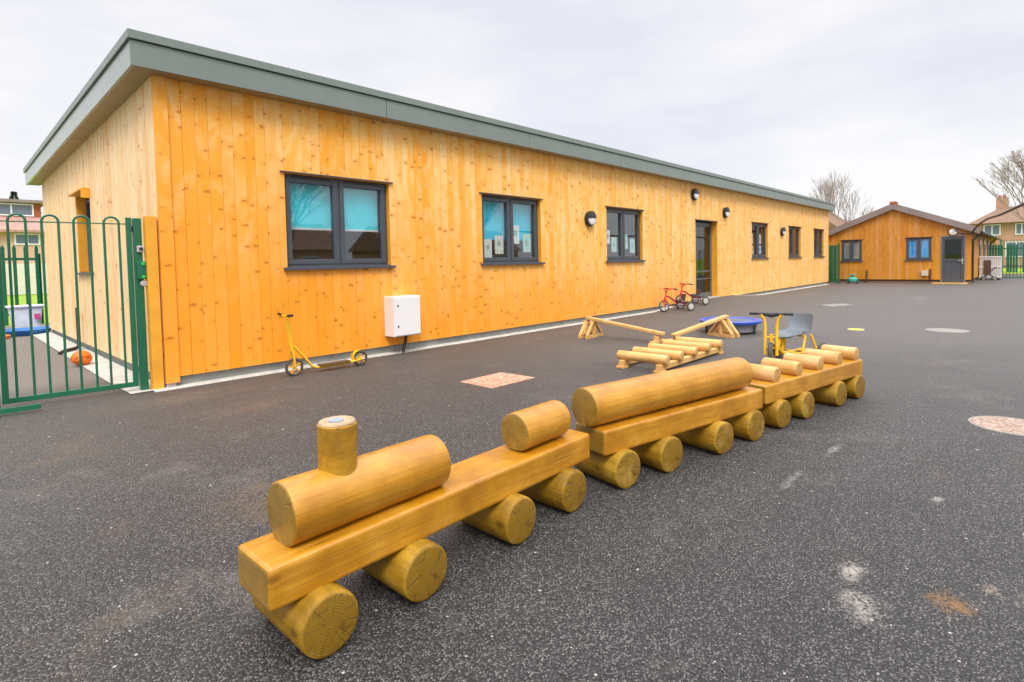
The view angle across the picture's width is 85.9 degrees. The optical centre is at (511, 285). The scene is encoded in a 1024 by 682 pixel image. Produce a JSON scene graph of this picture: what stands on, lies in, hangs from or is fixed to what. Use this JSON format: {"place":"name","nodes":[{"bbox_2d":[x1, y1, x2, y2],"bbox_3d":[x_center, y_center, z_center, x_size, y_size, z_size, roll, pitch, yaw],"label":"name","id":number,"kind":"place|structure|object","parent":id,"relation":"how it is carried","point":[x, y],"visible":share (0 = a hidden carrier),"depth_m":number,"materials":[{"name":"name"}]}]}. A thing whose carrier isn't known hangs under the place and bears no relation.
{"place":"outdoors","nodes":[
{"label":"outdoors","id":0,"kind":"place"},
{"bbox_2d":[9,191,18,198],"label":"conifer tree","id":1,"kind":"object","parent":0,"point":[13,194],"visible":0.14,"depth_m":44.45,"materials":[{"name":"green plant"}]},
{"bbox_2d":[0,198,47,294],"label":"terrace house","id":2,"kind":"structure","parent":0,"point":[29,210],"depth_m":33.97,"materials":[{"name":"beige brick"}]},
{"bbox_2d":[0,203,33,216],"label":"window","id":3,"kind":"structure","parent":2,"relation":"in","point":[6,209],"depth_m":34.37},
{"bbox_2d":[14,233,39,244],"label":"window","id":4,"kind":"structure","parent":2,"relation":"in","point":[19,238],"depth_m":33.88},
{"bbox_2d":[0,274,1023,681],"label":"playground asphalt","id":5,"kind":"structure","parent":0,"point":[890,502],"depth_m":2.70,"materials":[{"name":"grey asphalt"}]},
{"bbox_2d":[0,403,40,414],"bbox_3d":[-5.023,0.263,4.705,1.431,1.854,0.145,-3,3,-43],"label":"metal rail","id":6,"kind":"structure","parent":5,"relation":"on","point":[19,408],"depth_m":5.07,"materials":[{"name":"green metal"}]},
{"bbox_2d":[5,304,43,327],"bbox_3d":[-10.832,0.733,12.257,0.520,0.570,0.640,1,3,43],"label":"storage tub","id":7,"kind":"object","parent":5,"relation":"on","point":[21,315],"visible":0.66,"depth_m":12.13,"materials":[{"name":"plastic"}]},
{"bbox_2d":[5,326,50,336],"bbox_3d":[-10.315,0.987,11.673,0.920,0.115,0.920,1,3,43],"label":"sand tray","id":8,"kind":"object","parent":5,"relation":"on","point":[24,331],"visible":0.58,"depth_m":11.53,"materials":[{"name":"blue plastic"}]},
{"bbox_2d":[58,308,78,354],"bbox_3d":[-7.151,0.738,8.883,0.064,0.726,0.434,-1,2,0],"label":"drain pipe","id":9,"kind":"object","parent":5,"relation":"on","point":[61,352],"visible":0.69,"depth_m":9.00,"materials":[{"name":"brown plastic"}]},
{"bbox_2d":[277,312,366,375],"bbox_3d":[-2.335,0.692,6.902,0.433,0.765,1.075,1,3,43],"label":"kick scooter","id":10,"kind":"object","parent":5,"relation":"on","point":[293,359],"visible":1,"depth_m":6.64,"materials":[{"name":"yellow metal"}]},
{"bbox_2d":[238,400,589,658],"bbox_3d":[-0.261,0.837,2.473,0.388,0.730,1.785,1,3,42],"label":"toy locomotive","id":11,"kind":"object","parent":5,"relation":"on","point":[343,509],"visible":1,"depth_m":2.08,"materials":[{"name":"wood"}]},
{"bbox_2d":[33,284,827,393],"bbox_3d":[2.033,0.436,18.744,9.245,0.163,27.220,1,3,43],"label":"concrete apron","id":12,"kind":"object","parent":5,"relation":"on","point":[56,343],"visible":0.66,"depth_m":7.69,"materials":[{"name":"grey concrete"}]},
{"bbox_2d":[70,350,92,365],"bbox_3d":[-5.961,1.009,7.617,0.242,0.214,0.240,1,3,43],"label":"play ball","id":13,"kind":"object","parent":12,"relation":"on","point":[87,357],"visible":0.89,"depth_m":7.55,"materials":[{"name":"orange plastic"}]},
{"bbox_2d":[131,218,148,389],"bbox_3d":[-4.000,0.214,5.933,0.125,1.865,0.130,1,3,43],"label":"gate post","id":14,"kind":"object","parent":12,"relation":"on","point":[140,276],"visible":0.98,"depth_m":5.92,"materials":[{"name":"green metal"}]},
{"bbox_2d":[0,213,138,404],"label":"bow top gate","id":15,"kind":"structure","parent":14,"relation":"attached to","point":[6,399],"depth_m":5.54,"materials":[{"name":"green metal"}]},
{"bbox_2d":[23,28,834,386],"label":"classroom building","id":16,"kind":"structure","parent":12,"relation":"on","point":[329,214],"depth_m":8.11,"materials":[{"name":"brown wood"}]},
{"bbox_2d":[67,187,93,274],"bbox_3d":[-6.788,-0.827,8.799,1.230,1.312,0.310,1,3,43],"label":"window","id":17,"kind":"structure","parent":16,"relation":"in","point":[82,204],"depth_m":9.18,"materials":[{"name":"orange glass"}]},
{"bbox_2d":[143,216,163,389],"bbox_3d":[-3.894,0.195,5.975,0.110,1.875,0.104,1,3,43],"label":"timber post","id":18,"kind":"object","parent":16,"relation":"attached to","point":[153,306],"visible":1,"depth_m":5.94,"materials":[{"name":"orange wood"}]},
{"bbox_2d":[280,170,395,269],"bbox_3d":[-2.384,-0.851,7.583,0.255,1.251,1.670,1,3,43],"label":"window","id":19,"kind":"structure","parent":16,"relation":"in","point":[327,203],"depth_m":7.57,"materials":[{"name":"blue glass"}]},
{"bbox_2d":[384,295,420,351],"bbox_3d":[-1.605,0.574,8.124,0.272,0.834,0.470,1,3,43],"label":"meter box","id":20,"kind":"object","parent":16,"relation":"attached to","point":[402,315],"visible":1,"depth_m":8.00,"materials":[{"name":"white paint"}]},
{"bbox_2d":[395,296,420,335],"bbox_3d":[-1.521,0.449,8.037,0.015,0.550,0.440,1,3,43],"label":"cabinet door","id":21,"kind":"structure","parent":20,"relation":"in","point":[407,316],"depth_m":8.02,"materials":[{"name":"white paint"}]},
{"bbox_2d":[484,239,491,257],"bbox_3d":[-0.431,-0.649,9.737,0.004,0.330,0.210,1,3,43],"label":"paper notice","id":22,"kind":"object","parent":16,"relation":"attached to","point":[487,248],"visible":1,"depth_m":9.75,"materials":[{"name":"white paper"}]},
{"bbox_2d":[495,235,503,253],"bbox_3d":[-0.231,-0.732,9.948,0.004,0.330,0.220,1,3,43],"label":"paper notice","id":23,"kind":"object","parent":16,"relation":"attached to","point":[499,247],"visible":1,"depth_m":9.95,"materials":[{"name":"white paper"}]},
{"bbox_2d":[479,192,544,264],"bbox_3d":[-0.029,-1.002,10.073,0.250,1.251,1.670,1,3,43],"label":"window","id":24,"kind":"structure","parent":16,"relation":"in","point":[500,214],"depth_m":10.08,"materials":[{"name":"blue glass"}]},
{"bbox_2d":[514,225,518,243],"bbox_3d":[0.060,-0.945,10.253,0.004,0.340,0.220,1,3,43],"label":"paper notice","id":25,"kind":"object","parent":16,"relation":"attached to","point":[516,234],"visible":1,"depth_m":10.28,"materials":[{"name":"white paper"}]},
{"bbox_2d":[523,234,530,251],"bbox_3d":[0.283,-0.800,10.492,0.004,0.340,0.220,1,3,43],"label":"paper notice","id":26,"kind":"object","parent":16,"relation":"attached to","point":[526,242],"visible":1,"depth_m":10.49,"materials":[{"name":"white paper"}]},
{"bbox_2d":[584,211,596,226],"bbox_3d":[1.678,-1.414,11.671,0.128,0.335,0.305,1,3,43],"label":"wall lamp","id":27,"kind":"object","parent":16,"relation":"attached to","point":[590,218],"visible":1,"depth_m":11.60,"materials":[{"name":"black plastic"}]},
{"bbox_2d":[607,230,609,243],"bbox_3d":[2.166,-1.095,12.482,0.004,0.310,0.200,1,3,43],"label":"paper notice","id":28,"kind":"object","parent":16,"relation":"attached to","point":[608,236],"visible":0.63,"depth_m":12.51,"materials":[{"name":"white paper"}]},
{"bbox_2d":[611,237,616,251],"bbox_3d":[2.355,-0.932,12.685,0.004,0.340,0.220,1,3,43],"label":"paper notice","id":29,"kind":"object","parent":16,"relation":"attached to","point":[613,244],"visible":1,"depth_m":12.68,"materials":[{"name":"white paper"}]},
{"bbox_2d":[606,206,645,261],"bbox_3d":[2.609,-1.169,12.830,0.200,1.251,1.670,1,3,43],"label":"window","id":30,"kind":"structure","parent":16,"relation":"in","point":[621,212],"depth_m":12.89,"materials":[{"name":"grey metal"}]},
{"bbox_2d":[625,234,627,248],"bbox_3d":[2.682,-1.033,13.031,0.004,0.340,0.220,1,3,43],"label":"paper notice","id":31,"kind":"object","parent":16,"relation":"attached to","point":[626,241],"visible":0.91,"depth_m":13.07,"materials":[{"name":"white paper"}]},
{"bbox_2d":[630,239,634,252],"bbox_3d":[2.904,-0.947,13.267,0.004,0.340,0.220,1,3,43],"label":"paper notice","id":32,"kind":"object","parent":16,"relation":"attached to","point":[632,245],"visible":1,"depth_m":13.27,"materials":[{"name":"white paper"}]},
{"bbox_2d":[691,188,698,199],"bbox_3d":[5.095,-2.523,15.274,0.128,0.335,0.305,1,3,43],"label":"wall lamp","id":33,"kind":"object","parent":16,"relation":"attached to","point":[694,193],"visible":1,"depth_m":15.20,"materials":[{"name":"black plastic"}]},
{"bbox_2d":[695,219,718,299],"bbox_3d":[5.589,-0.738,16.099,0.350,2.300,1.526,1,3,43],"label":"door","id":34,"kind":"structure","parent":16,"relation":"in","point":[712,270],"depth_m":16.60,"materials":[{"name":"grey metal"}]},
{"bbox_2d":[723,207,729,217],"bbox_3d":[6.571,-2.227,16.844,0.128,0.335,0.305,1,3,43],"label":"wall lamp","id":35,"kind":"object","parent":16,"relation":"attached to","point":[726,210],"visible":1,"depth_m":16.77,"materials":[{"name":"black plastic"}]},
{"bbox_2d":[751,222,769,258],"bbox_3d":[8.604,-1.553,19.178,0.200,1.251,1.670,1,3,43],"label":"window","id":36,"kind":"structure","parent":16,"relation":"in","point":[758,224],"depth_m":19.36,"materials":[{"name":"grey metal"}]},
{"bbox_2d":[780,227,785,235],"bbox_3d":[10.223,-2.021,20.719,0.128,0.335,0.305,1,3,43],"label":"wall lamp","id":37,"kind":"object","parent":16,"relation":"attached to","point":[782,231],"visible":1,"depth_m":20.65,"materials":[{"name":"black plastic"}]},
{"bbox_2d":[788,226,802,257],"bbox_3d":[11.258,-1.723,21.989,0.200,1.251,1.670,1,3,43],"label":"window","id":38,"kind":"structure","parent":16,"relation":"in","point":[798,229],"depth_m":22.44,"materials":[{"name":"grey metal"}]},
{"bbox_2d":[814,228,824,256],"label":"window","id":39,"kind":"structure","parent":16,"relation":"in","point":[816,231],"depth_m":24.78,"materials":[{"name":"clear glass"}]},
{"bbox_2d":[460,372,535,388],"bbox_3d":[-0.157,1.058,6.119,0.520,0.019,0.680,1,3,43],"label":"inspection cover","id":40,"kind":"object","parent":5,"relation":"on","point":[495,380],"visible":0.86,"depth_m":6.09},
{"bbox_2d":[7,348,1023,675],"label":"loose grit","id":41,"kind":"object","parent":5,"relation":"on","point":[445,442],"visible":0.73,"depth_m":3.62,"materials":[{"name":"grey gravel"}]},
{"bbox_2d":[578,316,664,343],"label":"balance beam","id":42,"kind":"structure","parent":5,"relation":"on","point":[589,327],"depth_m":9.24,"materials":[{"name":"brown wood"}]},
{"bbox_2d":[572,357,763,488],"bbox_3d":[1.073,0.842,3.641,1.630,0.574,0.400,-3,3,-35],"label":"toy wagon","id":43,"kind":"object","parent":5,"relation":"on","point":[630,425],"visible":0.96,"depth_m":3.38,"materials":[{"name":"brown wood"}]},
{"bbox_2d":[659,288,694,311],"bbox_3d":[4.037,0.352,13.700,0.865,0.594,0.514,-5,3,-15],"label":"tricycle","id":44,"kind":"object","parent":5,"relation":"on","point":[681,302],"visible":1,"depth_m":13.64,"materials":[{"name":"red metal"}]},
{"bbox_2d":[676,283,708,304],"bbox_3d":[4.665,0.232,14.450,0.866,0.594,0.514,-5,3,-15],"label":"tricycle","id":45,"kind":"object","parent":5,"relation":"on","point":[695,299],"visible":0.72,"depth_m":14.41,"materials":[{"name":"red metal"}]},
{"bbox_2d":[666,315,739,339],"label":"balance beam","id":46,"kind":"structure","parent":5,"relation":"on","point":[725,327],"depth_m":9.05,"materials":[{"name":"brown wood"}]},
{"bbox_2d":[699,316,761,333],"bbox_3d":[3.845,0.712,9.684,1.030,0.226,1.030,1,3,43],"label":"mini trampoline","id":47,"kind":"object","parent":5,"relation":"on","point":[744,324],"visible":0.66,"depth_m":9.37,"materials":[{"name":"blue plastic"}]},
{"bbox_2d":[749,312,824,357],"bbox_3d":[3.326,0.639,6.693,1.057,0.660,0.574,-3,3,-40],"label":"taxi tricycle","id":48,"kind":"object","parent":5,"relation":"on","point":[799,324],"visible":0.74,"depth_m":6.69,"materials":[{"name":"yellow metal"}]},
{"bbox_2d":[748,344,864,427],"bbox_3d":[2.463,0.827,4.694,1.666,0.458,0.400,-3,3,-36],"label":"toy wagon","id":49,"kind":"object","parent":5,"relation":"on","point":[794,384],"visible":0.88,"depth_m":4.52,"materials":[{"name":"brown wood"}]},
{"bbox_2d":[828,243,839,283],"bbox_3d":[14.520,-1.037,26.730,2.485,1.900,0.080,1,3,43],"label":"steel fence","id":50,"kind":"object","parent":5,"relation":"on","point":[833,263],"visible":0.21,"depth_m":26.02,"materials":[{"name":"green metal"}]},
{"bbox_2d":[823,304,848,306],"bbox_3d":[8.602,0.531,14.557,0.980,0.019,0.502,-2,2,-17],"label":"inspection cover","id":51,"kind":"object","parent":5,"relation":"on","point":[830,305],"visible":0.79,"depth_m":14.51,"materials":[{"name":"grey metal"}]},
{"bbox_2d":[847,274,858,283],"bbox_3d":[15.926,-0.292,25.695,0.444,0.456,0.421,1,3,43],"label":"ride on toy","id":52,"kind":"object","parent":5,"relation":"on","point":[852,278],"visible":1,"depth_m":25.57,"materials":[{"name":"teal plastic"}]},
{"bbox_2d":[847,328,863,330],"bbox_3d":[6.027,0.775,9.638,0.260,0.014,0.260,1,3,43],"label":"spot marker","id":53,"kind":"object","parent":5,"relation":"on","point":[856,329],"visible":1,"depth_m":9.59,"materials":[{"name":"yellow paint"}]},
{"bbox_2d":[828,201,1002,283],"bbox_3d":[24.843,-2.405,32.979,6.224,3.790,22.400,1,3,43],"label":"timber hut","id":54,"kind":"object","parent":5,"relation":"on","point":[893,242],"visible":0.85,"depth_m":25.18,"materials":[{"name":"brown wood"}]},
{"bbox_2d":[840,239,862,261],"bbox_3d":[16.352,-1.665,26.479,0.960,1.046,0.155,1,3,43],"label":"window","id":55,"kind":"structure","parent":54,"relation":"in","point":[851,250],"depth_m":26.49,"materials":[{"name":"clear glass"}]},
{"bbox_2d":[904,237,932,260],"bbox_3d":[18.254,-1.633,24.685,1.030,1.046,0.155,1,3,43],"label":"window","id":56,"kind":"structure","parent":54,"relation":"in","point":[917,248],"depth_m":24.69,"materials":[{"name":"clear glass"}]},
{"bbox_2d":[921,269,930,279],"bbox_3d":[18.439,-0.479,24.489,0.345,0.500,0.080,1,3,43],"label":"vent box","id":57,"kind":"object","parent":54,"relation":"attached to","point":[924,272],"visible":1,"depth_m":24.47,"materials":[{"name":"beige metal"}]},
{"bbox_2d":[948,228,957,235],"bbox_3d":[19.067,-2.306,23.771,0.328,0.328,0.100,1,3,43],"label":"wall lamp","id":58,"kind":"object","parent":54,"relation":"attached to","point":[952,232],"visible":1,"depth_m":23.75,"materials":[{"name":"white plastic"}]},
{"bbox_2d":[940,235,965,282],"bbox_3d":[19.124,-1.139,23.856,0.855,2.040,0.110,1,3,43],"label":"door","id":59,"kind":"structure","parent":54,"relation":"in","point":[951,270],"depth_m":23.87,"materials":[{"name":"grey metal"}]},
{"bbox_2d":[979,238,980,256],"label":"side window","id":60,"kind":"structure","parent":54,"relation":"in","point":[979,238],"depth_m":26.72,"materials":[{"name":"grey glass"}]},
{"bbox_2d":[983,239,985,255],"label":"side window","id":61,"kind":"structure","parent":54,"relation":"in","point":[984,243],"depth_m":29.39,"materials":[{"name":"grey glass"}]},
{"bbox_2d":[987,240,988,255],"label":"side window","id":62,"kind":"structure","parent":54,"relation":"in","point":[987,240],"depth_m":31.91,"materials":[{"name":"grey glass"}]},
{"bbox_2d":[953,202,1023,233],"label":"overhead cable","id":63,"kind":"object","parent":54,"relation":"attached to","point":[1007,211],"visible":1,"depth_m":16.66,"materials":[{"name":"brown plastic"}]},
{"bbox_2d":[925,328,969,332],"bbox_3d":[7.345,0.771,9.287,0.600,0.019,0.600,1,3,43],"label":"inspection cover","id":64,"kind":"object","parent":5,"relation":"on","point":[947,330],"visible":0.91,"depth_m":9.26,"materials":[{"name":"grey metal"}]},
{"bbox_2d":[980,267,997,279],"bbox_3d":[22.562,-0.544,26.021,0.589,0.638,0.384,0,3,33],"label":"pushchair","id":65,"kind":"object","parent":5,"relation":"on","point":[985,278],"visible":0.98,"depth_m":25.98,"materials":[{"name":"black metal"}]},
{"bbox_2d":[979,256,1001,279],"bbox_3d":[23.107,-0.832,26.549,0.840,1.140,0.760,1,3,43],"label":"slatted cabinet","id":66,"kind":"object","parent":5,"relation":"on","point":[988,263],"visible":0.84,"depth_m":26.27,"materials":[{"name":"white wood"}]},
{"bbox_2d":[968,416,1023,435],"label":"inspection cover","id":67,"kind":"object","parent":5,"relation":"on","point":[1008,425],"visible":0.93,"depth_m":4.15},
{"bbox_2d":[989,244,1023,271],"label":"palisade fence","id":68,"kind":"object","parent":5,"relation":"on","point":[992,248],"visible":0.52,"depth_m":32.59,"materials":[{"name":"green metal"}]},
{"bbox_2d":[1000,239,1023,277],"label":"bow top fence","id":69,"kind":"object","parent":5,"relation":"on","point":[1006,241],"visible":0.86,"depth_m":26.70,"materials":[{"name":"metal"}]},
{"bbox_2d":[0,0,1023,223],"label":"sky","id":70,"kind":"structure","parent":0,"point":[912,101],"materials":[{"name":"white"}]},
{"bbox_2d":[5,268,1023,326],"bbox_3d":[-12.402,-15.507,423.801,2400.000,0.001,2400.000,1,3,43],"label":"grass ground","id":71,"kind":"structure","parent":0,"point":[22,299],"depth_m":27.67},
{"bbox_2d":[0,245,43,325],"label":"palisade fence","id":72,"kind":"object","parent":71,"relation":"on","point":[37,258],"visible":0.77,"depth_m":13.70,"materials":[{"name":"green metal"}]},
{"bbox_2d":[810,170,844,211],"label":"bare tree","id":73,"kind":"object","parent":71,"relation":"on","point":[833,189],"visible":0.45,"depth_m":51.58,"materials":[{"name":"brown plant"}]},
{"bbox_2d":[829,211,844,229],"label":"gabled house","id":74,"kind":"structure","parent":71,"relation":"on","point":[835,221],"depth_m":46.83,"materials":[{"name":"red brick"}]},
{"bbox_2d":[814,172,871,222],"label":"bare tree","id":75,"kind":"object","parent":71,"relation":"on","point":[829,199],"visible":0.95,"depth_m":49.02,"materials":[{"name":"brown plant"}]},
{"bbox_2d":[848,204,873,220],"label":"bare tree","id":76,"kind":"object","parent":71,"relation":"on","point":[865,212],"visible":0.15,"depth_m":51.10,"materials":[{"name":"brown plant"}]},
{"bbox_2d":[972,148,1023,219],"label":"bare tree","id":77,"kind":"object","parent":71,"relation":"on","point":[1020,166],"visible":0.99,"depth_m":36.61,"materials":[{"name":"brown plant"}]},
{"bbox_2d":[616,336,723,372],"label":"log roller bridge","id":78,"kind":"structure","parent":0,"point":[677,349],"depth_m":6.84,"materials":[{"name":"brown wood"}]},
{"bbox_2d":[969,195,1023,267],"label":"brick house","id":79,"kind":"structure","parent":0,"point":[1009,226],"depth_m":46.23,"materials":[{"name":"brown brick"}]},
{"bbox_2d":[983,224,1000,235],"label":"window","id":80,"kind":"structure","parent":79,"relation":"in","point":[993,229],"depth_m":46.55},
{"bbox_2d":[1005,241,1023,256],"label":"window","id":81,"kind":"structure","parent":79,"relation":"in","point":[1020,243],"depth_m":45.55,"materials":[{"name":"white plastic"}]},
{"bbox_2d":[1015,223,1023,234],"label":"window","id":82,"kind":"structure","parent":79,"relation":"in","point":[1019,227],"depth_m":45.44,"materials":[{"name":"white plastic"}]}
]}

